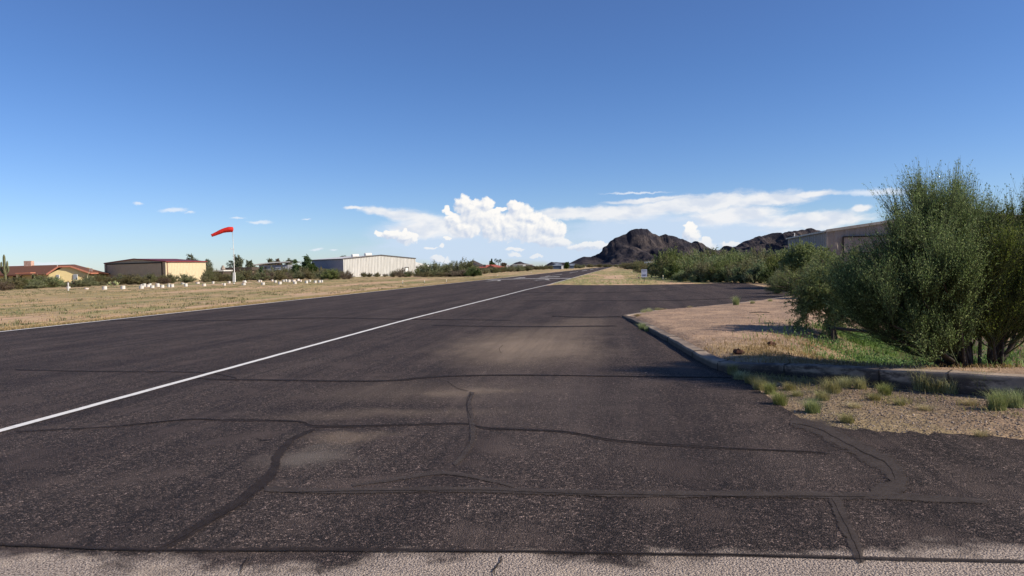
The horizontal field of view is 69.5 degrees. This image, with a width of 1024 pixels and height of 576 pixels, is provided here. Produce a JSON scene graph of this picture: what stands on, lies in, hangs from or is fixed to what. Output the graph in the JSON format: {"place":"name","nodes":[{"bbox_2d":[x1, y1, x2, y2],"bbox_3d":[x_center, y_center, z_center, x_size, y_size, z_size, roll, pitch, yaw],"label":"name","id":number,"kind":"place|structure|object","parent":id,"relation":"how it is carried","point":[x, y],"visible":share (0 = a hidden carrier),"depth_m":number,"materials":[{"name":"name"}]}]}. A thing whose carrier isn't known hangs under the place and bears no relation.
{"place":"outdoors","nodes":[
{"label":"outdoors","id":0,"kind":"place"},
{"bbox_2d":[0,266,1023,438],"bbox_3d":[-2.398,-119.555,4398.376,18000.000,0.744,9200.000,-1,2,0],"label":"ground","id":1,"kind":"structure","parent":0,"point":[37,318],"depth_m":22.45,"materials":[{"name":"gravel"}]},
{"bbox_2d":[0,255,8,279],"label":"saguaro cactus","id":2,"kind":"object","parent":1,"relation":"on","point":[5,268],"visible":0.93,"depth_m":117.77,"materials":[{"name":"plant"}]},
{"bbox_2d":[0,280,15,290],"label":"bush","id":3,"kind":"object","parent":1,"relation":"on","point":[3,287],"visible":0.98,"depth_m":91.83,"materials":[{"name":"plant"}]},
{"bbox_2d":[1,277,28,289],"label":"bush","id":4,"kind":"object","parent":1,"relation":"on","point":[18,283],"visible":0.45,"depth_m":97.88,"materials":[{"name":"green plant"}]},
{"bbox_2d":[23,278,45,288],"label":"bush","id":5,"kind":"object","parent":1,"relation":"on","point":[34,284],"visible":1,"depth_m":103.65,"materials":[{"name":"green plant"}]},
{"bbox_2d":[30,273,61,287],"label":"bush","id":6,"kind":"object","parent":1,"relation":"on","point":[52,283],"visible":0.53,"depth_m":110.01,"materials":[{"name":"green plant"}]},
{"bbox_2d":[42,276,66,287],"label":"bush","id":7,"kind":"object","parent":1,"relation":"on","point":[60,281],"visible":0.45,"depth_m":112.28,"materials":[{"name":"green plant"}]},
{"bbox_2d":[0,261,109,282],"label":"yellow house","id":8,"kind":"structure","parent":1,"relation":"on","point":[66,273],"depth_m":172.23,"materials":[{"name":"paint"}]},
{"bbox_2d":[66,279,94,286],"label":"bush","id":9,"kind":"object","parent":1,"relation":"on","point":[81,283],"visible":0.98,"depth_m":111.84,"materials":[{"name":"green plant"}]},
{"bbox_2d":[77,277,98,286],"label":"bush","id":10,"kind":"object","parent":1,"relation":"on","point":[93,282],"visible":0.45,"depth_m":115.80,"materials":[{"name":"green plant"}]},
{"bbox_2d":[105,273,147,284],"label":"bush","id":11,"kind":"object","parent":1,"relation":"on","point":[126,279],"visible":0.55,"depth_m":127.20,"materials":[{"name":"green plant"}]},
{"bbox_2d":[128,274,150,284],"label":"bush","id":12,"kind":"object","parent":1,"relation":"on","point":[138,280],"visible":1,"depth_m":125.53,"materials":[{"name":"green plant"}]},
{"bbox_2d":[140,273,158,283],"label":"bush","id":13,"kind":"object","parent":1,"relation":"on","point":[151,278],"visible":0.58,"depth_m":129.71,"materials":[{"name":"green plant"}]},
{"bbox_2d":[104,258,206,280],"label":"hangar","id":14,"kind":"structure","parent":1,"relation":"on","point":[165,267],"depth_m":174.58,"materials":[{"name":"beige metal"}]},
{"bbox_2d":[107,263,161,278],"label":"hangar door","id":15,"kind":"structure","parent":14,"relation":"in","point":[123,269],"depth_m":174.14,"materials":[{"name":"beige metal"}]},
{"bbox_2d":[175,273,198,282],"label":"bush","id":16,"kind":"object","parent":1,"relation":"on","point":[186,278],"visible":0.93,"depth_m":137.60,"materials":[{"name":"green plant"}]},
{"bbox_2d":[204,268,218,281],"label":"bush","id":17,"kind":"object","parent":1,"relation":"on","point":[210,276],"visible":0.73,"depth_m":142.88,"materials":[{"name":"green plant"}]},
{"bbox_2d":[212,273,232,281],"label":"bush","id":18,"kind":"object","parent":1,"relation":"on","point":[221,278],"visible":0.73,"depth_m":145.47,"materials":[{"name":"green plant"}]},
{"bbox_2d":[213,265,232,274],"bbox_3d":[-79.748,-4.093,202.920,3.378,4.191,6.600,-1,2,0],"label":"airplane","id":19,"kind":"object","parent":1,"relation":"on","point":[222,271],"depth_m":202.37,"materials":[{"name":"white metal"}]},
{"bbox_2d":[211,227,235,283],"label":"windsock","id":20,"kind":"object","parent":1,"relation":"on","point":[225,230],"visible":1,"depth_m":111.28,"materials":[{"name":"fabric"}]},
{"bbox_2d":[232,254,244,266],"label":"tree","id":21,"kind":"object","parent":1,"relation":"on","point":[239,262],"visible":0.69,"depth_m":228.95,"materials":[{"name":"green plant"}]},
{"bbox_2d":[223,267,258,272],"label":"house","id":22,"kind":"structure","parent":1,"relation":"on","point":[246,268],"depth_m":211.39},
{"bbox_2d":[238,270,253,280],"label":"bush","id":23,"kind":"object","parent":1,"relation":"on","point":[246,274],"visible":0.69,"depth_m":148.43,"materials":[{"name":"green plant"}]},
{"bbox_2d":[0,276,504,330],"bbox_3d":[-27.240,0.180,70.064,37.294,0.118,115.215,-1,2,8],"label":"dry grass","id":24,"kind":"structure","parent":1,"relation":"on","point":[43,324],"depth_m":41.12,"materials":[{"name":"plant"}]},
{"bbox_2d":[247,270,269,280],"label":"bush","id":25,"kind":"object","parent":1,"relation":"on","point":[257,277],"visible":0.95,"depth_m":144.89,"materials":[{"name":"green plant"}]},
{"bbox_2d":[254,261,300,271],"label":"airplane","id":26,"kind":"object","parent":1,"relation":"on","point":[268,265],"visible":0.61,"depth_m":204.88,"materials":[{"name":"white metal"}]},
{"bbox_2d":[273,271,287,279],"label":"bush","id":27,"kind":"object","parent":1,"relation":"on","point":[280,276],"visible":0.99,"depth_m":147.51,"materials":[{"name":"green plant"}]},
{"bbox_2d":[291,259,301,273],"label":"tree","id":28,"kind":"object","parent":1,"relation":"on","point":[296,266],"visible":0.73,"depth_m":184.47,"materials":[{"name":"green plant"}]},
{"bbox_2d":[300,254,311,269],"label":"tree","id":29,"kind":"object","parent":1,"relation":"on","point":[307,261],"visible":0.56,"depth_m":189.41,"materials":[{"name":"green plant"}]},
{"bbox_2d":[320,267,339,279],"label":"bush","id":30,"kind":"object","parent":1,"relation":"on","point":[328,274],"visible":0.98,"depth_m":142.05,"materials":[{"name":"green plant"}]},
{"bbox_2d":[336,271,354,278],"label":"bush","id":31,"kind":"object","parent":1,"relation":"on","point":[343,275],"visible":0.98,"depth_m":142.72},
{"bbox_2d":[312,253,415,276],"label":"hangar","id":32,"kind":"structure","parent":1,"relation":"on","point":[357,264],"depth_m":196.88,"materials":[{"name":"grey metal"}]},
{"bbox_2d":[392,267,406,276],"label":"bush","id":33,"kind":"object","parent":1,"relation":"on","point":[400,274],"visible":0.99,"depth_m":159.68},
{"bbox_2d":[419,261,444,276],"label":"bush","id":34,"kind":"object","parent":1,"relation":"on","point":[432,269],"visible":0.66,"depth_m":159.23,"materials":[{"name":"green plant"}]},
{"bbox_2d":[447,257,465,272],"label":"bush","id":35,"kind":"object","parent":1,"relation":"on","point":[454,266],"visible":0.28,"depth_m":159.06,"materials":[{"name":"green plant"}]},
{"bbox_2d":[445,268,481,276],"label":"bush","id":36,"kind":"object","parent":1,"relation":"on","point":[460,273],"visible":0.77,"depth_m":149.25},
{"bbox_2d":[454,259,478,272],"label":"bush","id":37,"kind":"object","parent":1,"relation":"on","point":[468,265],"visible":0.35,"depth_m":157.60,"materials":[{"name":"green plant"}]},
{"bbox_2d":[463,267,481,276],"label":"bush","id":38,"kind":"object","parent":1,"relation":"on","point":[471,272],"visible":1,"depth_m":145.38,"materials":[{"name":"green plant"}]},
{"bbox_2d":[0,267,1023,575],"bbox_3d":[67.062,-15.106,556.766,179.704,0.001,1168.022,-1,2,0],"label":"runway","id":39,"kind":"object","parent":1,"relation":"on","point":[150,485],"visible":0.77,"depth_m":6.35,"materials":[{"name":"asphalt"}]},
{"bbox_2d":[0,269,580,331],"bbox_3d":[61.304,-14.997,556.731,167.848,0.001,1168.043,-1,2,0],"label":"edge line","id":40,"kind":"object","parent":39,"relation":"on","point":[206,309],"visible":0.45,"depth_m":30.81,"materials":[{"name":"paint"}]},
{"bbox_2d":[0,270,599,431],"bbox_3d":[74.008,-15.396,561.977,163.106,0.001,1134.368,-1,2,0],"label":"edge line","id":41,"kind":"object","parent":39,"relation":"on","point":[65,412],"visible":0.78,"depth_m":10.87,"materials":[{"name":"paint"}]},
{"bbox_2d":[0,290,1023,562],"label":"crack sealant","id":42,"kind":"object","parent":39,"relation":"on","point":[258,486],"visible":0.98,"depth_m":5.49,"materials":[{"name":"asphalt"}]},
{"bbox_2d":[0,348,1023,574],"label":"open crack","id":43,"kind":"object","parent":39,"relation":"on","point":[494,568],"visible":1,"depth_m":4.39,"materials":[{"name":"asphalt"}]},
{"bbox_2d":[264,392,986,562],"bbox_3d":[1.032,1.392,6.602,5.258,0.001,4.498,-1,2,22],"label":"crack sealant","id":44,"kind":"object","parent":39,"relation":"on","point":[893,487],"visible":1,"depth_m":5.28,"materials":[{"name":"asphalt"}]},
{"bbox_2d":[729,369,752,379],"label":"grass tuft","id":45,"kind":"object","parent":39,"relation":"on","point":[738,374],"visible":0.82,"depth_m":10.15,"materials":[{"name":"plant"}]},
{"bbox_2d":[646,247,681,277],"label":"bush","id":46,"kind":"object","parent":1,"relation":"on","point":[652,264],"visible":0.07,"depth_m":91.86,"materials":[{"name":"green plant"}]},
{"bbox_2d":[641,252,688,277],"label":"bush","id":47,"kind":"object","parent":1,"relation":"on","point":[655,270],"visible":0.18,"depth_m":85.87,"materials":[{"name":"green plant"}]},
{"bbox_2d":[654,248,677,277],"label":"bush","id":48,"kind":"object","parent":1,"relation":"on","point":[658,264],"visible":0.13,"depth_m":90.26,"materials":[{"name":"green plant"}]},
{"bbox_2d":[660,255,680,277],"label":"bush","id":49,"kind":"object","parent":1,"relation":"on","point":[672,261],"visible":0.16,"depth_m":79.19,"materials":[{"name":"green plant"}]},
{"bbox_2d":[664,263,682,279],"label":"bush","id":50,"kind":"object","parent":1,"relation":"on","point":[670,274],"visible":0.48,"depth_m":73.94,"materials":[{"name":"green plant"}]},
{"bbox_2d":[671,272,686,281],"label":"bush","id":51,"kind":"object","parent":1,"relation":"on","point":[676,277],"visible":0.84,"depth_m":67.89,"materials":[{"name":"green plant"}]},
{"bbox_2d":[662,257,702,277],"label":"bush","id":52,"kind":"object","parent":1,"relation":"on","point":[683,267],"visible":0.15,"depth_m":77.99,"materials":[{"name":"green plant"}]},
{"bbox_2d":[679,261,695,281],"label":"bush","id":53,"kind":"object","parent":1,"relation":"on","point":[687,272],"visible":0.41,"depth_m":67.00,"materials":[{"name":"green plant"}]},
{"bbox_2d":[688,268,703,281],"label":"bush","id":54,"kind":"object","parent":1,"relation":"on","point":[695,278],"visible":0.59,"depth_m":65.69,"materials":[{"name":"green plant"}]},
{"bbox_2d":[691,257,712,281],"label":"bush","id":55,"kind":"object","parent":1,"relation":"on","point":[702,266],"visible":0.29,"depth_m":65.61,"materials":[{"name":"green plant"}]},
{"bbox_2d":[697,262,721,281],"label":"bush","id":56,"kind":"object","parent":1,"relation":"on","point":[709,274],"visible":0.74,"depth_m":63.84,"materials":[{"name":"green plant"}]},
{"bbox_2d":[702,258,731,281],"bbox_3d":[18.091,-1.464,63.926,2.894,2.333,2.382,-2,2,-34],"label":"bush","id":57,"kind":"object","parent":1,"relation":"on","point":[722,264],"visible":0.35,"depth_m":63.80,"materials":[{"name":"green plant"}]},
{"bbox_2d":[710,266,732,281],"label":"bush","id":58,"kind":"object","parent":1,"relation":"on","point":[723,273],"visible":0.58,"depth_m":62.81,"materials":[{"name":"green plant"}]},
{"bbox_2d":[722,262,741,281],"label":"bush","id":59,"kind":"object","parent":1,"relation":"on","point":[728,271],"visible":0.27,"depth_m":61.89,"materials":[{"name":"green plant"}]},
{"bbox_2d":[724,362,742,374],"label":"grass tuft","id":60,"kind":"object","parent":1,"relation":"on","point":[730,369],"visible":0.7,"depth_m":10.62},
{"bbox_2d":[725,264,749,282],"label":"bush","id":61,"kind":"object","parent":1,"relation":"on","point":[736,274],"visible":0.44,"depth_m":59.78,"materials":[{"name":"green plant"}]},
{"bbox_2d":[728,254,749,266],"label":"bush","id":62,"kind":"object","parent":1,"relation":"on","point":[740,258],"visible":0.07,"depth_m":73.47,"materials":[{"name":"green plant"}]},
{"bbox_2d":[732,258,753,282],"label":"bush","id":63,"kind":"object","parent":1,"relation":"on","point":[744,266],"visible":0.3,"depth_m":59.60,"materials":[{"name":"green plant"}]},
{"bbox_2d":[741,371,759,383],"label":"grass tuft","id":64,"kind":"object","parent":1,"relation":"on","point":[747,379],"visible":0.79,"depth_m":9.82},
{"bbox_2d":[741,266,760,282],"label":"bush","id":65,"kind":"object","parent":1,"relation":"on","point":[749,278],"visible":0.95,"depth_m":57.77,"materials":[{"name":"green plant"}]},
{"bbox_2d":[741,259,767,282],"bbox_3d":[19.404,-1.250,58.053,2.664,2.299,2.097,-1,2,-4],"label":"bush","id":66,"kind":"object","parent":1,"relation":"on","point":[761,267],"visible":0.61,"depth_m":57.72,"materials":[{"name":"green plant"}]},
{"bbox_2d":[744,373,768,390],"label":"grass tuft","id":67,"kind":"object","parent":1,"relation":"on","point":[759,386],"visible":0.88,"depth_m":9.31,"materials":[{"name":"plant"}]},
{"bbox_2d":[757,261,779,283],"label":"bush","id":68,"kind":"object","parent":1,"relation":"on","point":[769,271],"visible":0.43,"depth_m":55.80,"materials":[{"name":"green plant"}]},
{"bbox_2d":[763,379,777,394],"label":"grass tuft","id":69,"kind":"object","parent":1,"relation":"on","point":[769,388],"visible":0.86,"depth_m":9.04,"materials":[{"name":"plant"}]},
{"bbox_2d":[761,250,785,270],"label":"bush","id":70,"kind":"object","parent":1,"relation":"on","point":[773,260],"visible":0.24,"depth_m":69.31,"materials":[{"name":"green plant"}]},
{"bbox_2d":[765,272,783,292],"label":"bush","id":71,"kind":"object","parent":1,"relation":"on","point":[772,280],"visible":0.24,"depth_m":37.98,"materials":[{"name":"green plant"}]},
{"bbox_2d":[764,388,794,405],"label":"grass tuft","id":72,"kind":"object","parent":1,"relation":"on","point":[781,399],"visible":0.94,"depth_m":8.31,"materials":[{"name":"plant"}]},
{"bbox_2d":[764,262,808,295],"bbox_3d":[13.256,-0.420,34.038,3.188,1.938,1.838,-1,2,15],"label":"bush","id":73,"kind":"object","parent":1,"relation":"on","point":[781,286],"visible":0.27,"depth_m":34.04,"materials":[{"name":"green plant"}]},
{"bbox_2d":[781,381,800,390],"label":"grass tuft","id":74,"kind":"object","parent":1,"relation":"on","point":[787,387],"visible":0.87,"depth_m":9.28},
{"bbox_2d":[778,237,840,274],"bbox_3d":[18.182,-1.308,45.506,4.734,3.669,3.310,-2,2,-40],"label":"mesquite tree","id":75,"kind":"object","parent":1,"relation":"on","point":[798,255],"visible":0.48,"depth_m":44.73,"materials":[{"name":"green plant"}]},
{"bbox_2d":[792,251,835,293],"bbox_3d":[12.693,-0.474,29.797,2.140,2.209,2.453,-2,2,-29],"label":"bush","id":76,"kind":"object","parent":1,"relation":"on","point":[807,271],"visible":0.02,"depth_m":30.07,"materials":[{"name":"green plant"}]},
{"bbox_2d":[797,396,833,413],"bbox_3d":[3.229,1.235,7.882,0.565,0.195,0.510,-2,2,-28],"label":"grass tuft","id":77,"kind":"object","parent":1,"relation":"on","point":[812,407],"visible":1,"depth_m":7.85,"materials":[{"name":"plant"}]},
{"bbox_2d":[803,388,837,400],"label":"grass tuft","id":78,"kind":"object","parent":1,"relation":"on","point":[826,396],"visible":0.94,"depth_m":8.56,"materials":[{"name":"plant"}]},
{"bbox_2d":[622,316,1023,399],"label":"kerb","id":79,"kind":"structure","parent":1,"relation":"on","point":[900,378],"depth_m":9.55,"materials":[{"name":"concrete"}]},
{"bbox_2d":[783,244,881,341],"bbox_3d":[7.623,0.199,16.723,3.308,2.429,1.907,-2,2,-25],"label":"mesquite tree","id":80,"kind":"object","parent":1,"relation":"on","point":[805,304],"visible":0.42,"depth_m":16.20,"materials":[{"name":"green plant"}]},
{"bbox_2d":[817,375,847,393],"bbox_3d":[3.928,1.174,9.059,0.621,0.224,0.634,-1,2,0],"label":"grass tuft","id":81,"kind":"object","parent":1,"relation":"on","point":[832,387],"visible":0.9,"depth_m":9.03,"materials":[{"name":"plant"}]},
{"bbox_2d":[826,372,861,387],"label":"grass tuft","id":82,"kind":"object","parent":1,"relation":"on","point":[848,384],"visible":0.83,"depth_m":9.37,"materials":[{"name":"plant"}]},
{"bbox_2d":[834,412,860,423],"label":"grass tuft","id":83,"kind":"object","parent":1,"relation":"on","point":[846,418],"visible":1,"depth_m":7.35,"materials":[{"name":"plant"}]},
{"bbox_2d":[684,330,1023,370],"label":"cut straw","id":84,"kind":"object","parent":1,"relation":"on","point":[823,360],"visible":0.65,"depth_m":11.89,"materials":[{"name":"plant"}]},
{"bbox_2d":[850,375,867,389],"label":"grass tuft","id":85,"kind":"object","parent":1,"relation":"on","point":[861,383],"visible":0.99,"depth_m":9.26,"materials":[{"name":"plant"}]},
{"bbox_2d":[846,401,874,408],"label":"grass tuft","id":86,"kind":"object","parent":1,"relation":"on","point":[853,405],"visible":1,"depth_m":8.09,"materials":[{"name":"plant"}]},
{"bbox_2d":[713,373,1023,439],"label":"roadside gravel","id":87,"kind":"structure","parent":1,"relation":"on","point":[944,416],"depth_m":7.73,"materials":[{"name":"gravel"}]},
{"bbox_2d":[864,390,886,400],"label":"grass tuft","id":88,"kind":"object","parent":1,"relation":"on","point":[873,397],"visible":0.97,"depth_m":8.51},
{"bbox_2d":[733,371,1021,418],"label":"verge weeds","id":89,"kind":"object","parent":1,"relation":"on","point":[802,380],"visible":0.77,"depth_m":9.16,"materials":[{"name":"plant"}]},
{"bbox_2d":[732,313,1023,367],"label":"green weeds","id":90,"kind":"object","parent":1,"relation":"on","point":[856,342],"visible":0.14,"depth_m":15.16,"materials":[{"name":"green plant"}]},
{"bbox_2d":[872,382,897,395],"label":"grass tuft","id":91,"kind":"object","parent":1,"relation":"on","point":[886,390],"visible":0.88,"depth_m":8.79,"materials":[{"name":"plant"}]},
{"bbox_2d":[831,326,941,359],"bbox_3d":[7.363,1.216,14.643,0.070,0.774,2.346,-2,2,-29],"label":"pipe rail","id":92,"kind":"object","parent":1,"relation":"on","point":[844,329],"visible":0.32,"depth_m":15.35,"materials":[{"name":"metal"}]},
{"bbox_2d":[786,213,1017,261],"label":"hangar","id":93,"kind":"structure","parent":1,"relation":"on","point":[830,237],"depth_m":67.60,"materials":[{"name":"grey metal"}]},
{"bbox_2d":[844,236,888,261],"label":"hangar door","id":94,"kind":"structure","parent":93,"relation":"in","point":[846,239],"depth_m":67.26,"materials":[{"name":"grey metal"}]},
{"bbox_2d":[807,158,1023,367],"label":"palo verde tree","id":95,"kind":"object","parent":1,"relation":"on","point":[917,292],"visible":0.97,"depth_m":9.66,"materials":[{"name":"green plant"}]},
{"bbox_2d":[904,365,934,391],"bbox_3d":[5.023,1.078,9.031,0.690,0.351,0.676,0,2,40],"label":"grass tuft","id":96,"kind":"object","parent":1,"relation":"on","point":[920,386],"visible":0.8,"depth_m":8.98,"materials":[{"name":"plant"}]},
{"bbox_2d":[912,404,940,410],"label":"grass tuft","id":97,"kind":"object","parent":1,"relation":"on","point":[923,407],"visible":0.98,"depth_m":7.89,"materials":[{"name":"plant"}]},
{"bbox_2d":[923,375,951,392],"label":"grass tuft","id":98,"kind":"object","parent":1,"relation":"on","point":[935,388],"visible":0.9,"depth_m":8.86,"materials":[{"name":"plant"}]},
{"bbox_2d":[937,376,962,393],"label":"grass tuft","id":99,"kind":"object","parent":1,"relation":"on","point":[949,388],"visible":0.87,"depth_m":8.76,"materials":[{"name":"plant"}]},
{"bbox_2d":[956,397,985,405],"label":"grass tuft","id":100,"kind":"object","parent":1,"relation":"on","point":[965,402],"visible":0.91,"depth_m":8.12,"materials":[{"name":"plant"}]},
{"bbox_2d":[966,427,991,437],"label":"grass tuft","id":101,"kind":"object","parent":1,"relation":"on","point":[981,434],"visible":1,"depth_m":6.65,"materials":[{"name":"plant"}]},
{"bbox_2d":[964,174,1023,367],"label":"palo verde tree","id":102,"kind":"object","parent":1,"relation":"on","point":[1003,323],"visible":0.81,"depth_m":9.78,"materials":[{"name":"green plant"}]},
{"bbox_2d":[981,386,1015,410],"bbox_3d":[5.171,1.155,7.854,0.583,0.281,0.578,-1,2,16],"label":"grass tuft","id":103,"kind":"object","parent":1,"relation":"on","point":[995,400],"visible":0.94,"depth_m":7.80,"materials":[{"name":"plant"}]},
{"bbox_2d":[1001,386,1023,407],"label":"grass tuft","id":104,"kind":"object","parent":1,"relation":"on","point":[1016,401],"visible":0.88,"depth_m":7.92,"materials":[{"name":"plant"}]},
{"bbox_2d":[0,0,1023,271],"label":"sky","id":105,"kind":"structure","parent":0,"point":[535,132],"materials":[{"name":"blue"}]},
{"bbox_2d":[554,271,731,284],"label":"verge grass","id":106,"kind":"structure","parent":0,"point":[615,280],"depth_m":79.73,"materials":[{"name":"beige plant"}]},
{"bbox_2d":[569,228,738,265],"bbox_3d":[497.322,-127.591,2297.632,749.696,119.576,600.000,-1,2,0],"label":"mountain","id":107,"kind":"structure","parent":0,"point":[643,245],"depth_m":2239.14,"materials":[{"name":"stone"}]},
{"bbox_2d":[718,228,819,255],"bbox_3d":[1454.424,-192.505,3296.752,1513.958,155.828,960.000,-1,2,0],"label":"mountain","id":108,"kind":"structure","parent":0,"point":[777,241],"depth_m":3218.22,"materials":[{"name":"stone"}]},
{"bbox_2d":[634,303,1023,368],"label":"pink gravel","id":109,"kind":"structure","parent":0,"point":[756,332],"depth_m":17.32,"materials":[{"name":"gravel"}]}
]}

